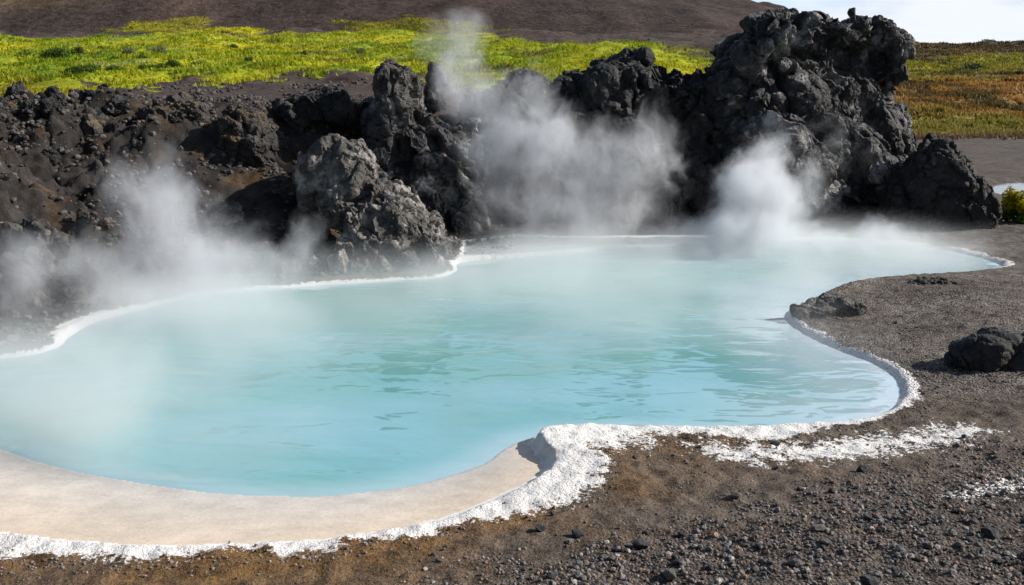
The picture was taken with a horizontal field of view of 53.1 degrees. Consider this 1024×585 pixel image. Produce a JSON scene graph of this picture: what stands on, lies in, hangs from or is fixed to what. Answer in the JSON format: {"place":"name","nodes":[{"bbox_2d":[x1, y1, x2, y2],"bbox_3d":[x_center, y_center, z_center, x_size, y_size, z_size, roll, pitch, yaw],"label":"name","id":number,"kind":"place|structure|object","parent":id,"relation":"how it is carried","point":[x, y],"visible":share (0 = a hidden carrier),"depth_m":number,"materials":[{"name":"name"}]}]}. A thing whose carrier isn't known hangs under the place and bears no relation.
{"place":"outdoors","nodes":[
{"label":"outdoors","id":0,"kind":"place"},
{"bbox_2d":[0,0,786,35],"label":"hill","id":1,"kind":"structure","parent":0,"point":[28,17],"depth_m":60.59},
{"bbox_2d":[0,240,1001,496],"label":"water","id":2,"kind":"structure","parent":0,"point":[336,388],"depth_m":10.57,"materials":[{"name":"blue liquid"}]},
{"bbox_2d":[0,27,1023,584],"bbox_3d":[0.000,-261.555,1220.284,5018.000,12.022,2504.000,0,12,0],"label":"ground","id":3,"kind":"structure","parent":0,"point":[640,493],"depth_m":12.40,"materials":[{"name":"gravel"}]},
{"bbox_2d":[0,113,12,123],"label":"lava block","id":4,"kind":"structure","parent":3,"relation":"on","point":[4,118],"depth_m":17.14,"materials":[{"name":"grey stone"}]},
{"bbox_2d":[17,98,32,112],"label":"lava block","id":5,"kind":"structure","parent":3,"relation":"on","point":[25,105],"depth_m":17.57,"materials":[{"name":"grey stone"}]},
{"bbox_2d":[0,219,85,306],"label":"lava outcrop","id":6,"kind":"object","parent":3,"relation":"on","point":[39,258],"visible":0.88,"depth_m":13.53,"materials":[{"name":"grey stone"}]},
{"bbox_2d":[18,48,69,57],"bbox_3d":[-16.451,-8.390,36.015,1.711,0.479,1.037,-7,14,-29],"label":"shrub","id":7,"kind":"object","parent":3,"relation":"on","point":[57,52],"visible":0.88,"depth_m":35.93,"materials":[{"name":"green plant"}]},
{"bbox_2d":[42,148,59,165],"bbox_3d":[-7.560,-2.201,16.752,0.294,0.308,0.280,20,-13,3],"label":"lava block","id":8,"kind":"object","parent":3,"relation":"on","point":[52,155],"depth_m":16.71,"materials":[{"name":"grey stone"}]},
{"bbox_2d":[0,99,108,140],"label":"lava outcrop","id":9,"kind":"object","parent":3,"relation":"on","point":[94,121],"visible":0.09,"depth_m":17.82,"materials":[{"name":"grey stone"}]},
{"bbox_2d":[39,96,62,117],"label":"lava block","id":10,"kind":"structure","parent":9,"relation":"on","point":[46,105],"depth_m":17.68,"materials":[{"name":"grey stone"}]},
{"bbox_2d":[44,86,67,105],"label":"lava block","id":11,"kind":"structure","parent":9,"relation":"on","point":[56,93],"depth_m":18.00,"materials":[{"name":"grey stone"}]},
{"bbox_2d":[78,89,86,100],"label":"lava block","id":12,"kind":"structure","parent":9,"relation":"on","point":[81,96],"depth_m":18.41,"materials":[{"name":"black stone"}]},
{"bbox_2d":[80,89,95,96],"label":"lava block","id":13,"kind":"structure","parent":12,"relation":"on","point":[88,93],"depth_m":18.34,"materials":[{"name":"black stone"}]},
{"bbox_2d":[57,105,63,111],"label":"lava block","id":14,"kind":"structure","parent":3,"relation":"on","point":[59,108],"depth_m":17.57,"materials":[{"name":"grey stone"}]},
{"bbox_2d":[50,274,87,303],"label":"lava block","id":15,"kind":"structure","parent":3,"relation":"on","point":[71,288],"depth_m":13.40,"materials":[{"name":"grey stone"}]},
{"bbox_2d":[67,229,74,235],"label":"lava block","id":16,"kind":"structure","parent":3,"relation":"on","point":[71,232],"depth_m":15.34,"materials":[{"name":"grey stone"}]},
{"bbox_2d":[68,88,79,96],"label":"lava block","id":17,"kind":"structure","parent":3,"relation":"on","point":[75,92],"depth_m":20.40,"materials":[{"name":"grey stone"}]},
{"bbox_2d":[71,44,83,52],"bbox_3d":[-16.115,-9.020,38.035,0.380,0.404,0.690,-11,16,-42],"label":"shrub","id":18,"kind":"object","parent":3,"relation":"on","point":[78,49],"visible":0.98,"depth_m":37.92,"materials":[{"name":"green plant"}]},
{"bbox_2d":[60,64,95,73],"bbox_3d":[-11.094,-5.712,26.267,0.836,0.300,1.380,-9,15,-37],"label":"shrub","id":19,"kind":"object","parent":3,"relation":"on","point":[79,69],"visible":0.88,"depth_m":26.21,"materials":[{"name":"green plant"}]},
{"bbox_2d":[77,208,93,224],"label":"lava block","id":20,"kind":"structure","parent":3,"relation":"on","point":[84,216],"depth_m":15.40,"materials":[{"name":"grey stone"}]},
{"bbox_2d":[82,254,88,260],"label":"lava block","id":21,"kind":"structure","parent":3,"relation":"on","point":[85,257],"depth_m":14.43,"materials":[{"name":"grey stone"}]},
{"bbox_2d":[88,282,103,296],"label":"lava block","id":22,"kind":"structure","parent":3,"relation":"on","point":[97,288],"depth_m":13.69,"materials":[{"name":"grey stone"}]},
{"bbox_2d":[87,64,124,70],"bbox_3d":[-10.890,-5.998,27.506,0.972,0.297,0.981,0,12,0],"label":"shrub","id":23,"kind":"object","parent":3,"relation":"on","point":[111,67],"visible":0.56,"depth_m":27.25,"materials":[{"name":"green plant"}]},
{"bbox_2d":[97,83,114,91],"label":"lava block","id":24,"kind":"structure","parent":3,"relation":"on","point":[104,85],"depth_m":19.67,"materials":[{"name":"grey stone"}]},
{"bbox_2d":[110,292,119,297],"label":"lava block","id":25,"kind":"structure","parent":3,"relation":"on","point":[114,295],"depth_m":13.59,"materials":[{"name":"grey stone"}]},
{"bbox_2d":[111,122,119,129],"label":"lava block","id":26,"kind":"structure","parent":3,"relation":"on","point":[115,125],"depth_m":17.92,"materials":[{"name":"grey stone"}]},
{"bbox_2d":[99,255,134,278],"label":"lava block","id":27,"kind":"structure","parent":3,"relation":"on","point":[124,265],"depth_m":14.38,"materials":[{"name":"grey stone"}]},
{"bbox_2d":[104,95,129,115],"bbox_3d":[-7.060,-3.345,18.309,0.392,0.411,0.460,15,-12,-22],"label":"lava block","id":28,"kind":"object","parent":3,"relation":"on","point":[118,105],"depth_m":18.20,"materials":[{"name":"grey stone"}]},
{"bbox_2d":[108,271,139,291],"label":"lava block","id":29,"kind":"structure","parent":3,"relation":"on","point":[118,279],"depth_m":14.07,"materials":[{"name":"grey stone"}]},
{"bbox_2d":[121,47,136,53],"bbox_3d":[-13.810,-8.698,36.893,0.758,0.424,0.463,9,15,35],"label":"shrub","id":30,"kind":"object","parent":3,"relation":"on","point":[126,50],"visible":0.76,"depth_m":36.81,"materials":[{"name":"green plant"}]},
{"bbox_2d":[130,139,141,150],"bbox_3d":[-6.483,-2.531,17.688,0.227,0.269,0.214,-3,12,-12],"label":"lava block","id":31,"kind":"object","parent":3,"relation":"on","point":[135,143],"depth_m":17.61,"materials":[{"name":"grey stone"}]},
{"bbox_2d":[134,261,146,274],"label":"lava block","id":32,"kind":"structure","parent":3,"relation":"on","point":[140,267],"depth_m":14.98,"materials":[{"name":"grey stone"}]},
{"bbox_2d":[135,54,148,58],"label":"shrub","id":33,"kind":"object","parent":3,"relation":"on","point":[141,56],"visible":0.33,"depth_m":34.05,"materials":[{"name":"green plant"}]},
{"bbox_2d":[144,93,155,98],"bbox_3d":[-7.245,-3.792,20.264,0.373,0.291,0.345,-8,14,-33],"label":"lava block","id":34,"kind":"object","parent":3,"relation":"on","point":[148,95],"depth_m":20.24,"materials":[{"name":"grey stone"}]},
{"bbox_2d":[136,63,170,69],"bbox_3d":[-9.741,-6.107,27.846,0.913,0.307,0.615,0,12,0],"label":"shrub","id":35,"kind":"object","parent":3,"relation":"on","point":[158,66],"visible":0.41,"depth_m":27.79,"materials":[{"name":"green plant"}]},
{"bbox_2d":[144,45,167,53],"bbox_3d":[-12.865,-8.789,37.019,0.472,0.412,0.891,12,17,43],"label":"shrub","id":36,"kind":"object","parent":3,"relation":"on","point":[161,49],"visible":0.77,"depth_m":37.05,"materials":[{"name":"green plant"}]},
{"bbox_2d":[116,92,209,126],"bbox_3d":[-6.532,-3.083,18.835,1.968,1.175,1.588,-2,12,-8],"label":"lava outcrop","id":37,"kind":"object","parent":3,"relation":"on","point":[179,107],"visible":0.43,"depth_m":18.42,"materials":[{"name":"grey stone"}]},
{"bbox_2d":[157,60,181,67],"bbox_3d":[-10.390,-6.959,31.222,0.799,0.293,0.754,0,12,0],"label":"shrub","id":38,"kind":"object","parent":3,"relation":"on","point":[171,63],"visible":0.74,"depth_m":31.00,"materials":[{"name":"green plant"}]},
{"bbox_2d":[218,200,244,224],"bbox_3d":[-4.626,-1.319,16.868,0.410,0.391,0.481,2,27,-20],"label":"lava block","id":39,"kind":"object","parent":3,"relation":"on","point":[233,212],"depth_m":16.78,"materials":[{"name":"grey stone"}]},
{"bbox_2d":[227,43,238,48],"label":"shrub","id":40,"kind":"object","parent":3,"relation":"on","point":[232,45],"visible":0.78,"depth_m":42.63,"materials":[{"name":"green plant"}]},
{"bbox_2d":[216,105,278,166],"bbox_3d":[-4.725,-2.781,18.406,1.144,1.150,1.471,0,12,0],"label":"lava outcrop","id":41,"kind":"object","parent":3,"relation":"on","point":[247,133],"visible":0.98,"depth_m":17.95,"materials":[{"name":"grey stone"}]},
{"bbox_2d":[244,56,252,61],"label":"shrub","id":42,"kind":"object","parent":3,"relation":"on","point":[248,58],"visible":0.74,"depth_m":34.08,"materials":[{"name":"green plant"}]},
{"bbox_2d":[252,241,265,251],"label":"lava block","id":43,"kind":"structure","parent":3,"relation":"on","point":[258,246],"depth_m":16.10,"materials":[{"name":"grey stone"}]},
{"bbox_2d":[292,115,309,132],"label":"lava block","id":44,"kind":"structure","parent":3,"relation":"on","point":[301,123],"depth_m":19.56,"materials":[{"name":"black stone"}]},
{"bbox_2d":[299,255,320,268],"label":"lava block","id":45,"kind":"structure","parent":3,"relation":"on","point":[312,262],"depth_m":15.60,"materials":[{"name":"grey stone"}]},
{"bbox_2d":[271,85,374,129],"bbox_3d":[-3.590,-3.616,20.094,2.077,0.887,1.497,0,12,0],"label":"lava outcrop","id":46,"kind":"object","parent":3,"relation":"on","point":[332,106],"visible":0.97,"depth_m":19.52,"materials":[{"name":"black stone"}]},
{"bbox_2d":[0,14,714,96],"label":"grass","id":47,"kind":"structure","parent":3,"relation":"on","point":[32,78],"depth_m":36.07,"materials":[{"name":"green plant"}]},
{"bbox_2d":[354,126,361,133],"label":"lava block","id":48,"kind":"structure","parent":3,"relation":"on","point":[357,129],"depth_m":20.00,"materials":[{"name":"black stone"}]},
{"bbox_2d":[355,48,365,53],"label":"shrub","id":49,"kind":"object","parent":3,"relation":"on","point":[361,50],"visible":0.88,"depth_m":38.92,"materials":[{"name":"green plant"}]},
{"bbox_2d":[327,178,463,274],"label":"lava spur","id":50,"kind":"structure","parent":3,"relation":"on","point":[390,224],"depth_m":15.98,"materials":[{"name":"grey stone"}]},
{"bbox_2d":[292,133,379,230],"bbox_3d":[-2.905,-1.954,17.597,1.487,1.567,2.476,0,12,0],"label":"boulder","id":51,"kind":"object","parent":50,"relation":"on","point":[330,169],"visible":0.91,"depth_m":16.60,"materials":[{"name":"grey stone"}]},
{"bbox_2d":[360,98,495,234],"bbox_3d":[-1.619,-2.280,19.901,2.600,3.206,3.900,0,12,0],"label":"lava mound","id":52,"kind":"object","parent":3,"relation":"on","point":[440,166],"visible":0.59,"depth_m":18.89,"materials":[{"name":"grey stone"}]},
{"bbox_2d":[371,58,423,130],"bbox_3d":[-2.128,-3.718,19.212,0.945,1.318,1.296,0,12,0],"label":"lava pinnacle","id":53,"kind":"object","parent":52,"relation":"on","point":[396,87],"visible":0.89,"depth_m":18.80,"materials":[{"name":"grey stone"}]},
{"bbox_2d":[423,62,448,113],"bbox_3d":[-1.505,-4.022,20.128,0.519,1.004,0.840,0,12,0],"label":"lava stub","id":54,"kind":"object","parent":52,"relation":"on","point":[435,89],"visible":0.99,"depth_m":19.88,"materials":[{"name":"grey stone"}]},
{"bbox_2d":[435,557,442,561],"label":"stone","id":55,"kind":"object","parent":3,"relation":"on","point":[438,559],"visible":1,"depth_m":6.16,"materials":[{"name":"grey stone"}]},
{"bbox_2d":[535,524,545,530],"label":"stone","id":56,"kind":"object","parent":3,"relation":"on","point":[539,527],"visible":1,"depth_m":6.61,"materials":[{"name":"grey stone"}]},
{"bbox_2d":[546,572,556,578],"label":"stone","id":57,"kind":"object","parent":3,"relation":"on","point":[552,575],"visible":1,"depth_m":5.89,"materials":[{"name":"grey stone"}]},
{"bbox_2d":[565,539,573,543],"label":"stone","id":58,"kind":"object","parent":3,"relation":"on","point":[569,541],"visible":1,"depth_m":6.42,"materials":[{"name":"grey stone"}]},
{"bbox_2d":[571,529,583,537],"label":"stone","id":59,"kind":"object","parent":3,"relation":"on","point":[576,533],"visible":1,"depth_m":6.53,"materials":[{"name":"grey stone"}]},
{"bbox_2d":[574,560,582,567],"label":"stone","id":60,"kind":"object","parent":3,"relation":"on","point":[579,563],"visible":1,"depth_m":6.06,"materials":[{"name":"grey stone"}]},
{"bbox_2d":[456,46,743,227],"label":"lava wall","id":61,"kind":"structure","parent":3,"relation":"on","point":[624,136],"depth_m":20.01,"materials":[{"name":"black stone"}]},
{"bbox_2d":[608,555,615,561],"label":"stone","id":62,"kind":"object","parent":3,"relation":"on","point":[611,557],"visible":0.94,"depth_m":6.15,"materials":[{"name":"grey stone"}]},
{"bbox_2d":[632,539,648,548],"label":"stone","id":63,"kind":"object","parent":3,"relation":"on","point":[639,544],"visible":1,"depth_m":6.33,"materials":[{"name":"grey stone"}]},
{"bbox_2d":[663,568,675,579],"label":"stone","id":64,"kind":"object","parent":3,"relation":"on","point":[669,573],"visible":1,"depth_m":5.87,"materials":[{"name":"grey stone"}]},
{"bbox_2d":[673,558,681,564],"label":"stone","id":65,"kind":"object","parent":3,"relation":"on","point":[676,561],"visible":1,"depth_m":6.09,"materials":[{"name":"grey stone"}]},
{"bbox_2d":[677,531,686,537],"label":"stone","id":66,"kind":"object","parent":3,"relation":"on","point":[682,534],"visible":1,"depth_m":6.48,"materials":[{"name":"grey stone"}]},
{"bbox_2d":[705,565,713,570],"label":"stone","id":67,"kind":"object","parent":3,"relation":"on","point":[709,567],"visible":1,"depth_m":6.02,"materials":[{"name":"grey stone"}]},
{"bbox_2d":[730,491,741,499],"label":"stone","id":68,"kind":"object","parent":3,"relation":"on","point":[736,495],"visible":1,"depth_m":7.06,"materials":[{"name":"grey stone"}]},
{"bbox_2d":[787,558,803,567],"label":"stone","id":69,"kind":"object","parent":3,"relation":"on","point":[795,562],"visible":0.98,"depth_m":5.98,"materials":[{"name":"grey stone"}]},
{"bbox_2d":[706,7,917,226],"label":"lava crag","id":70,"kind":"structure","parent":3,"relation":"on","point":[821,123],"depth_m":20.29,"materials":[{"name":"grey stone"}]},
{"bbox_2d":[811,524,826,531],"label":"stone","id":71,"kind":"object","parent":3,"relation":"on","point":[819,527],"visible":1,"depth_m":6.41,"materials":[{"name":"grey stone"}]},
{"bbox_2d":[818,545,825,549],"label":"stone","id":72,"kind":"object","parent":3,"relation":"on","point":[823,547],"visible":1,"depth_m":6.18,"materials":[{"name":"grey stone"}]},
{"bbox_2d":[819,538,831,544],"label":"stone","id":73,"kind":"object","parent":3,"relation":"on","point":[825,541],"visible":1,"depth_m":6.23,"materials":[{"name":"grey stone"}]},
{"bbox_2d":[789,293,866,318],"bbox_3d":[3.927,0.174,12.727,0.986,0.291,0.466,-2,12,-10],"label":"shore rock","id":74,"kind":"object","parent":3,"relation":"on","point":[826,304],"visible":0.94,"depth_m":12.59,"materials":[{"name":"grey stone"}]},
{"bbox_2d":[856,465,868,472],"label":"stone","id":75,"kind":"object","parent":3,"relation":"on","point":[862,468],"visible":0.94,"depth_m":7.60,"materials":[{"name":"grey stone"}]},
{"bbox_2d":[863,513,871,518],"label":"stone","id":76,"kind":"object","parent":3,"relation":"on","point":[867,515],"visible":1,"depth_m":6.64,"materials":[{"name":"grey stone"}]},
{"bbox_2d":[859,574,878,584],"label":"stone","id":77,"kind":"object","parent":3,"relation":"on","point":[866,579],"visible":1,"depth_m":5.77,"materials":[{"name":"grey stone"}]},
{"bbox_2d":[886,502,894,508],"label":"stone","id":78,"kind":"object","parent":3,"relation":"on","point":[891,505],"visible":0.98,"depth_m":6.85,"materials":[{"name":"grey stone"}]},
{"bbox_2d":[894,544,904,554],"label":"stone","id":79,"kind":"object","parent":3,"relation":"on","point":[899,548],"visible":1,"depth_m":6.14,"materials":[{"name":"grey stone"}]},
{"bbox_2d":[913,556,922,561],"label":"stone","id":80,"kind":"object","parent":3,"relation":"on","point":[917,559],"visible":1,"depth_m":6.04,"materials":[{"name":"grey stone"}]},
{"bbox_2d":[921,541,933,548],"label":"stone","id":81,"kind":"object","parent":3,"relation":"on","point":[928,544],"visible":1,"depth_m":6.21,"materials":[{"name":"grey stone"}]},
{"bbox_2d":[905,276,957,284],"bbox_3d":[5.938,-0.135,14.563,0.706,0.167,0.391,0,12,0],"label":"shore rock","id":82,"kind":"object","parent":3,"relation":"on","point":[922,280],"visible":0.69,"depth_m":14.47,"materials":[{"name":"grey stone"}]},
{"bbox_2d":[877,132,1002,229],"bbox_3d":[8.233,-1.985,20.178,2.034,2.257,2.420,0,12,0],"label":"pyramid rock","id":83,"kind":"object","parent":3,"relation":"on","point":[933,181],"visible":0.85,"depth_m":19.27,"materials":[{"name":"black stone"}]},
{"bbox_2d":[948,529,956,535],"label":"stone","id":84,"kind":"object","parent":3,"relation":"on","point":[953,532],"visible":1,"depth_m":6.37,"materials":[{"name":"grey stone"}]},
{"bbox_2d":[894,39,1023,140],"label":"grass","id":85,"kind":"structure","parent":3,"relation":"on","point":[923,99],"depth_m":65.76,"materials":[{"name":"plant"}]},
{"bbox_2d":[958,568,967,572],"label":"stone","id":86,"kind":"object","parent":3,"relation":"on","point":[962,570],"visible":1,"depth_m":5.91,"materials":[{"name":"grey stone"}]},
{"bbox_2d":[961,62,985,69],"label":"shrub","id":87,"kind":"object","parent":3,"relation":"on","point":[973,66],"visible":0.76,"depth_m":89.54,"materials":[{"name":"green plant"}]},
{"bbox_2d":[969,518,978,523],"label":"stone","id":88,"kind":"object","parent":3,"relation":"on","point":[974,520],"visible":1,"depth_m":6.57,"materials":[{"name":"grey stone"}]},
{"bbox_2d":[943,327,1023,372],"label":"shore boulder","id":89,"kind":"object","parent":3,"relation":"on","point":[990,349],"visible":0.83,"depth_m":10.21,"materials":[{"name":"black stone"}]},
{"bbox_2d":[980,525,1000,539],"bbox_3d":[3.000,1.499,6.396,0.082,0.068,0.121,-7,14,-31],"label":"stone","id":90,"kind":"object","parent":3,"relation":"on","point":[989,531],"visible":1,"depth_m":6.37,"materials":[{"name":"grey stone"}]},
{"bbox_2d":[993,559,1003,564],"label":"stone","id":91,"kind":"object","parent":3,"relation":"on","point":[999,561],"visible":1,"depth_m":6.02,"materials":[{"name":"grey stone"}]},
{"bbox_2d":[1000,185,1023,223],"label":"shrub","id":92,"kind":"object","parent":3,"relation":"on","point":[1012,207],"visible":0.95,"depth_m":19.69,"materials":[{"name":"green plant"}]},
{"bbox_2d":[1007,69,1023,74],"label":"shrub","id":93,"kind":"object","parent":3,"relation":"on","point":[1019,72],"visible":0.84,"depth_m":80.00,"materials":[{"name":"plant"}]},
{"bbox_2d":[0,234,1023,564],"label":"shore","id":94,"kind":"structure","parent":0,"point":[52,512],"depth_m":7.44,"materials":[{"name":"white stone"}]},
{"bbox_2d":[770,440,779,445],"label":"stone","id":95,"kind":"object","parent":94,"relation":"on","point":[775,442],"visible":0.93,"depth_m":8.24,"materials":[{"name":"grey stone"}]},
{"bbox_2d":[985,492,992,496],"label":"stone","id":96,"kind":"object","parent":94,"relation":"on","point":[988,494],"visible":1,"depth_m":7.09,"materials":[{"name":"grey stone"}]},
{"bbox_2d":[752,0,1023,43],"label":"sky","id":97,"kind":"structure","parent":0,"point":[949,21],"materials":[{"name":"white"}]},
{"bbox_2d":[993,181,1023,193],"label":"pond","id":98,"kind":"structure","parent":0,"point":[1003,187],"depth_m":27.02,"materials":[{"name":"grey liquid"}]},
{"bbox_3d":[-9.564,-3.490,19.220,0.266,0.278,0.279,-18,4,-8],"label":"lava block","id":99,"kind":"object","parent":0,"visible":0},
{"bbox_2d":[0,95,9,102],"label":"lava block","id":100,"kind":"structure","parent":99,"relation":"on","point":[4,99],"depth_m":19.10,"materials":[{"name":"grey stone"}]},
{"bbox_2d":[3,83,26,96],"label":"lava block","id":101,"kind":"structure","parent":100,"relation":"on","point":[20,88],"depth_m":19.31,"materials":[{"name":"grey stone"}]}
]}

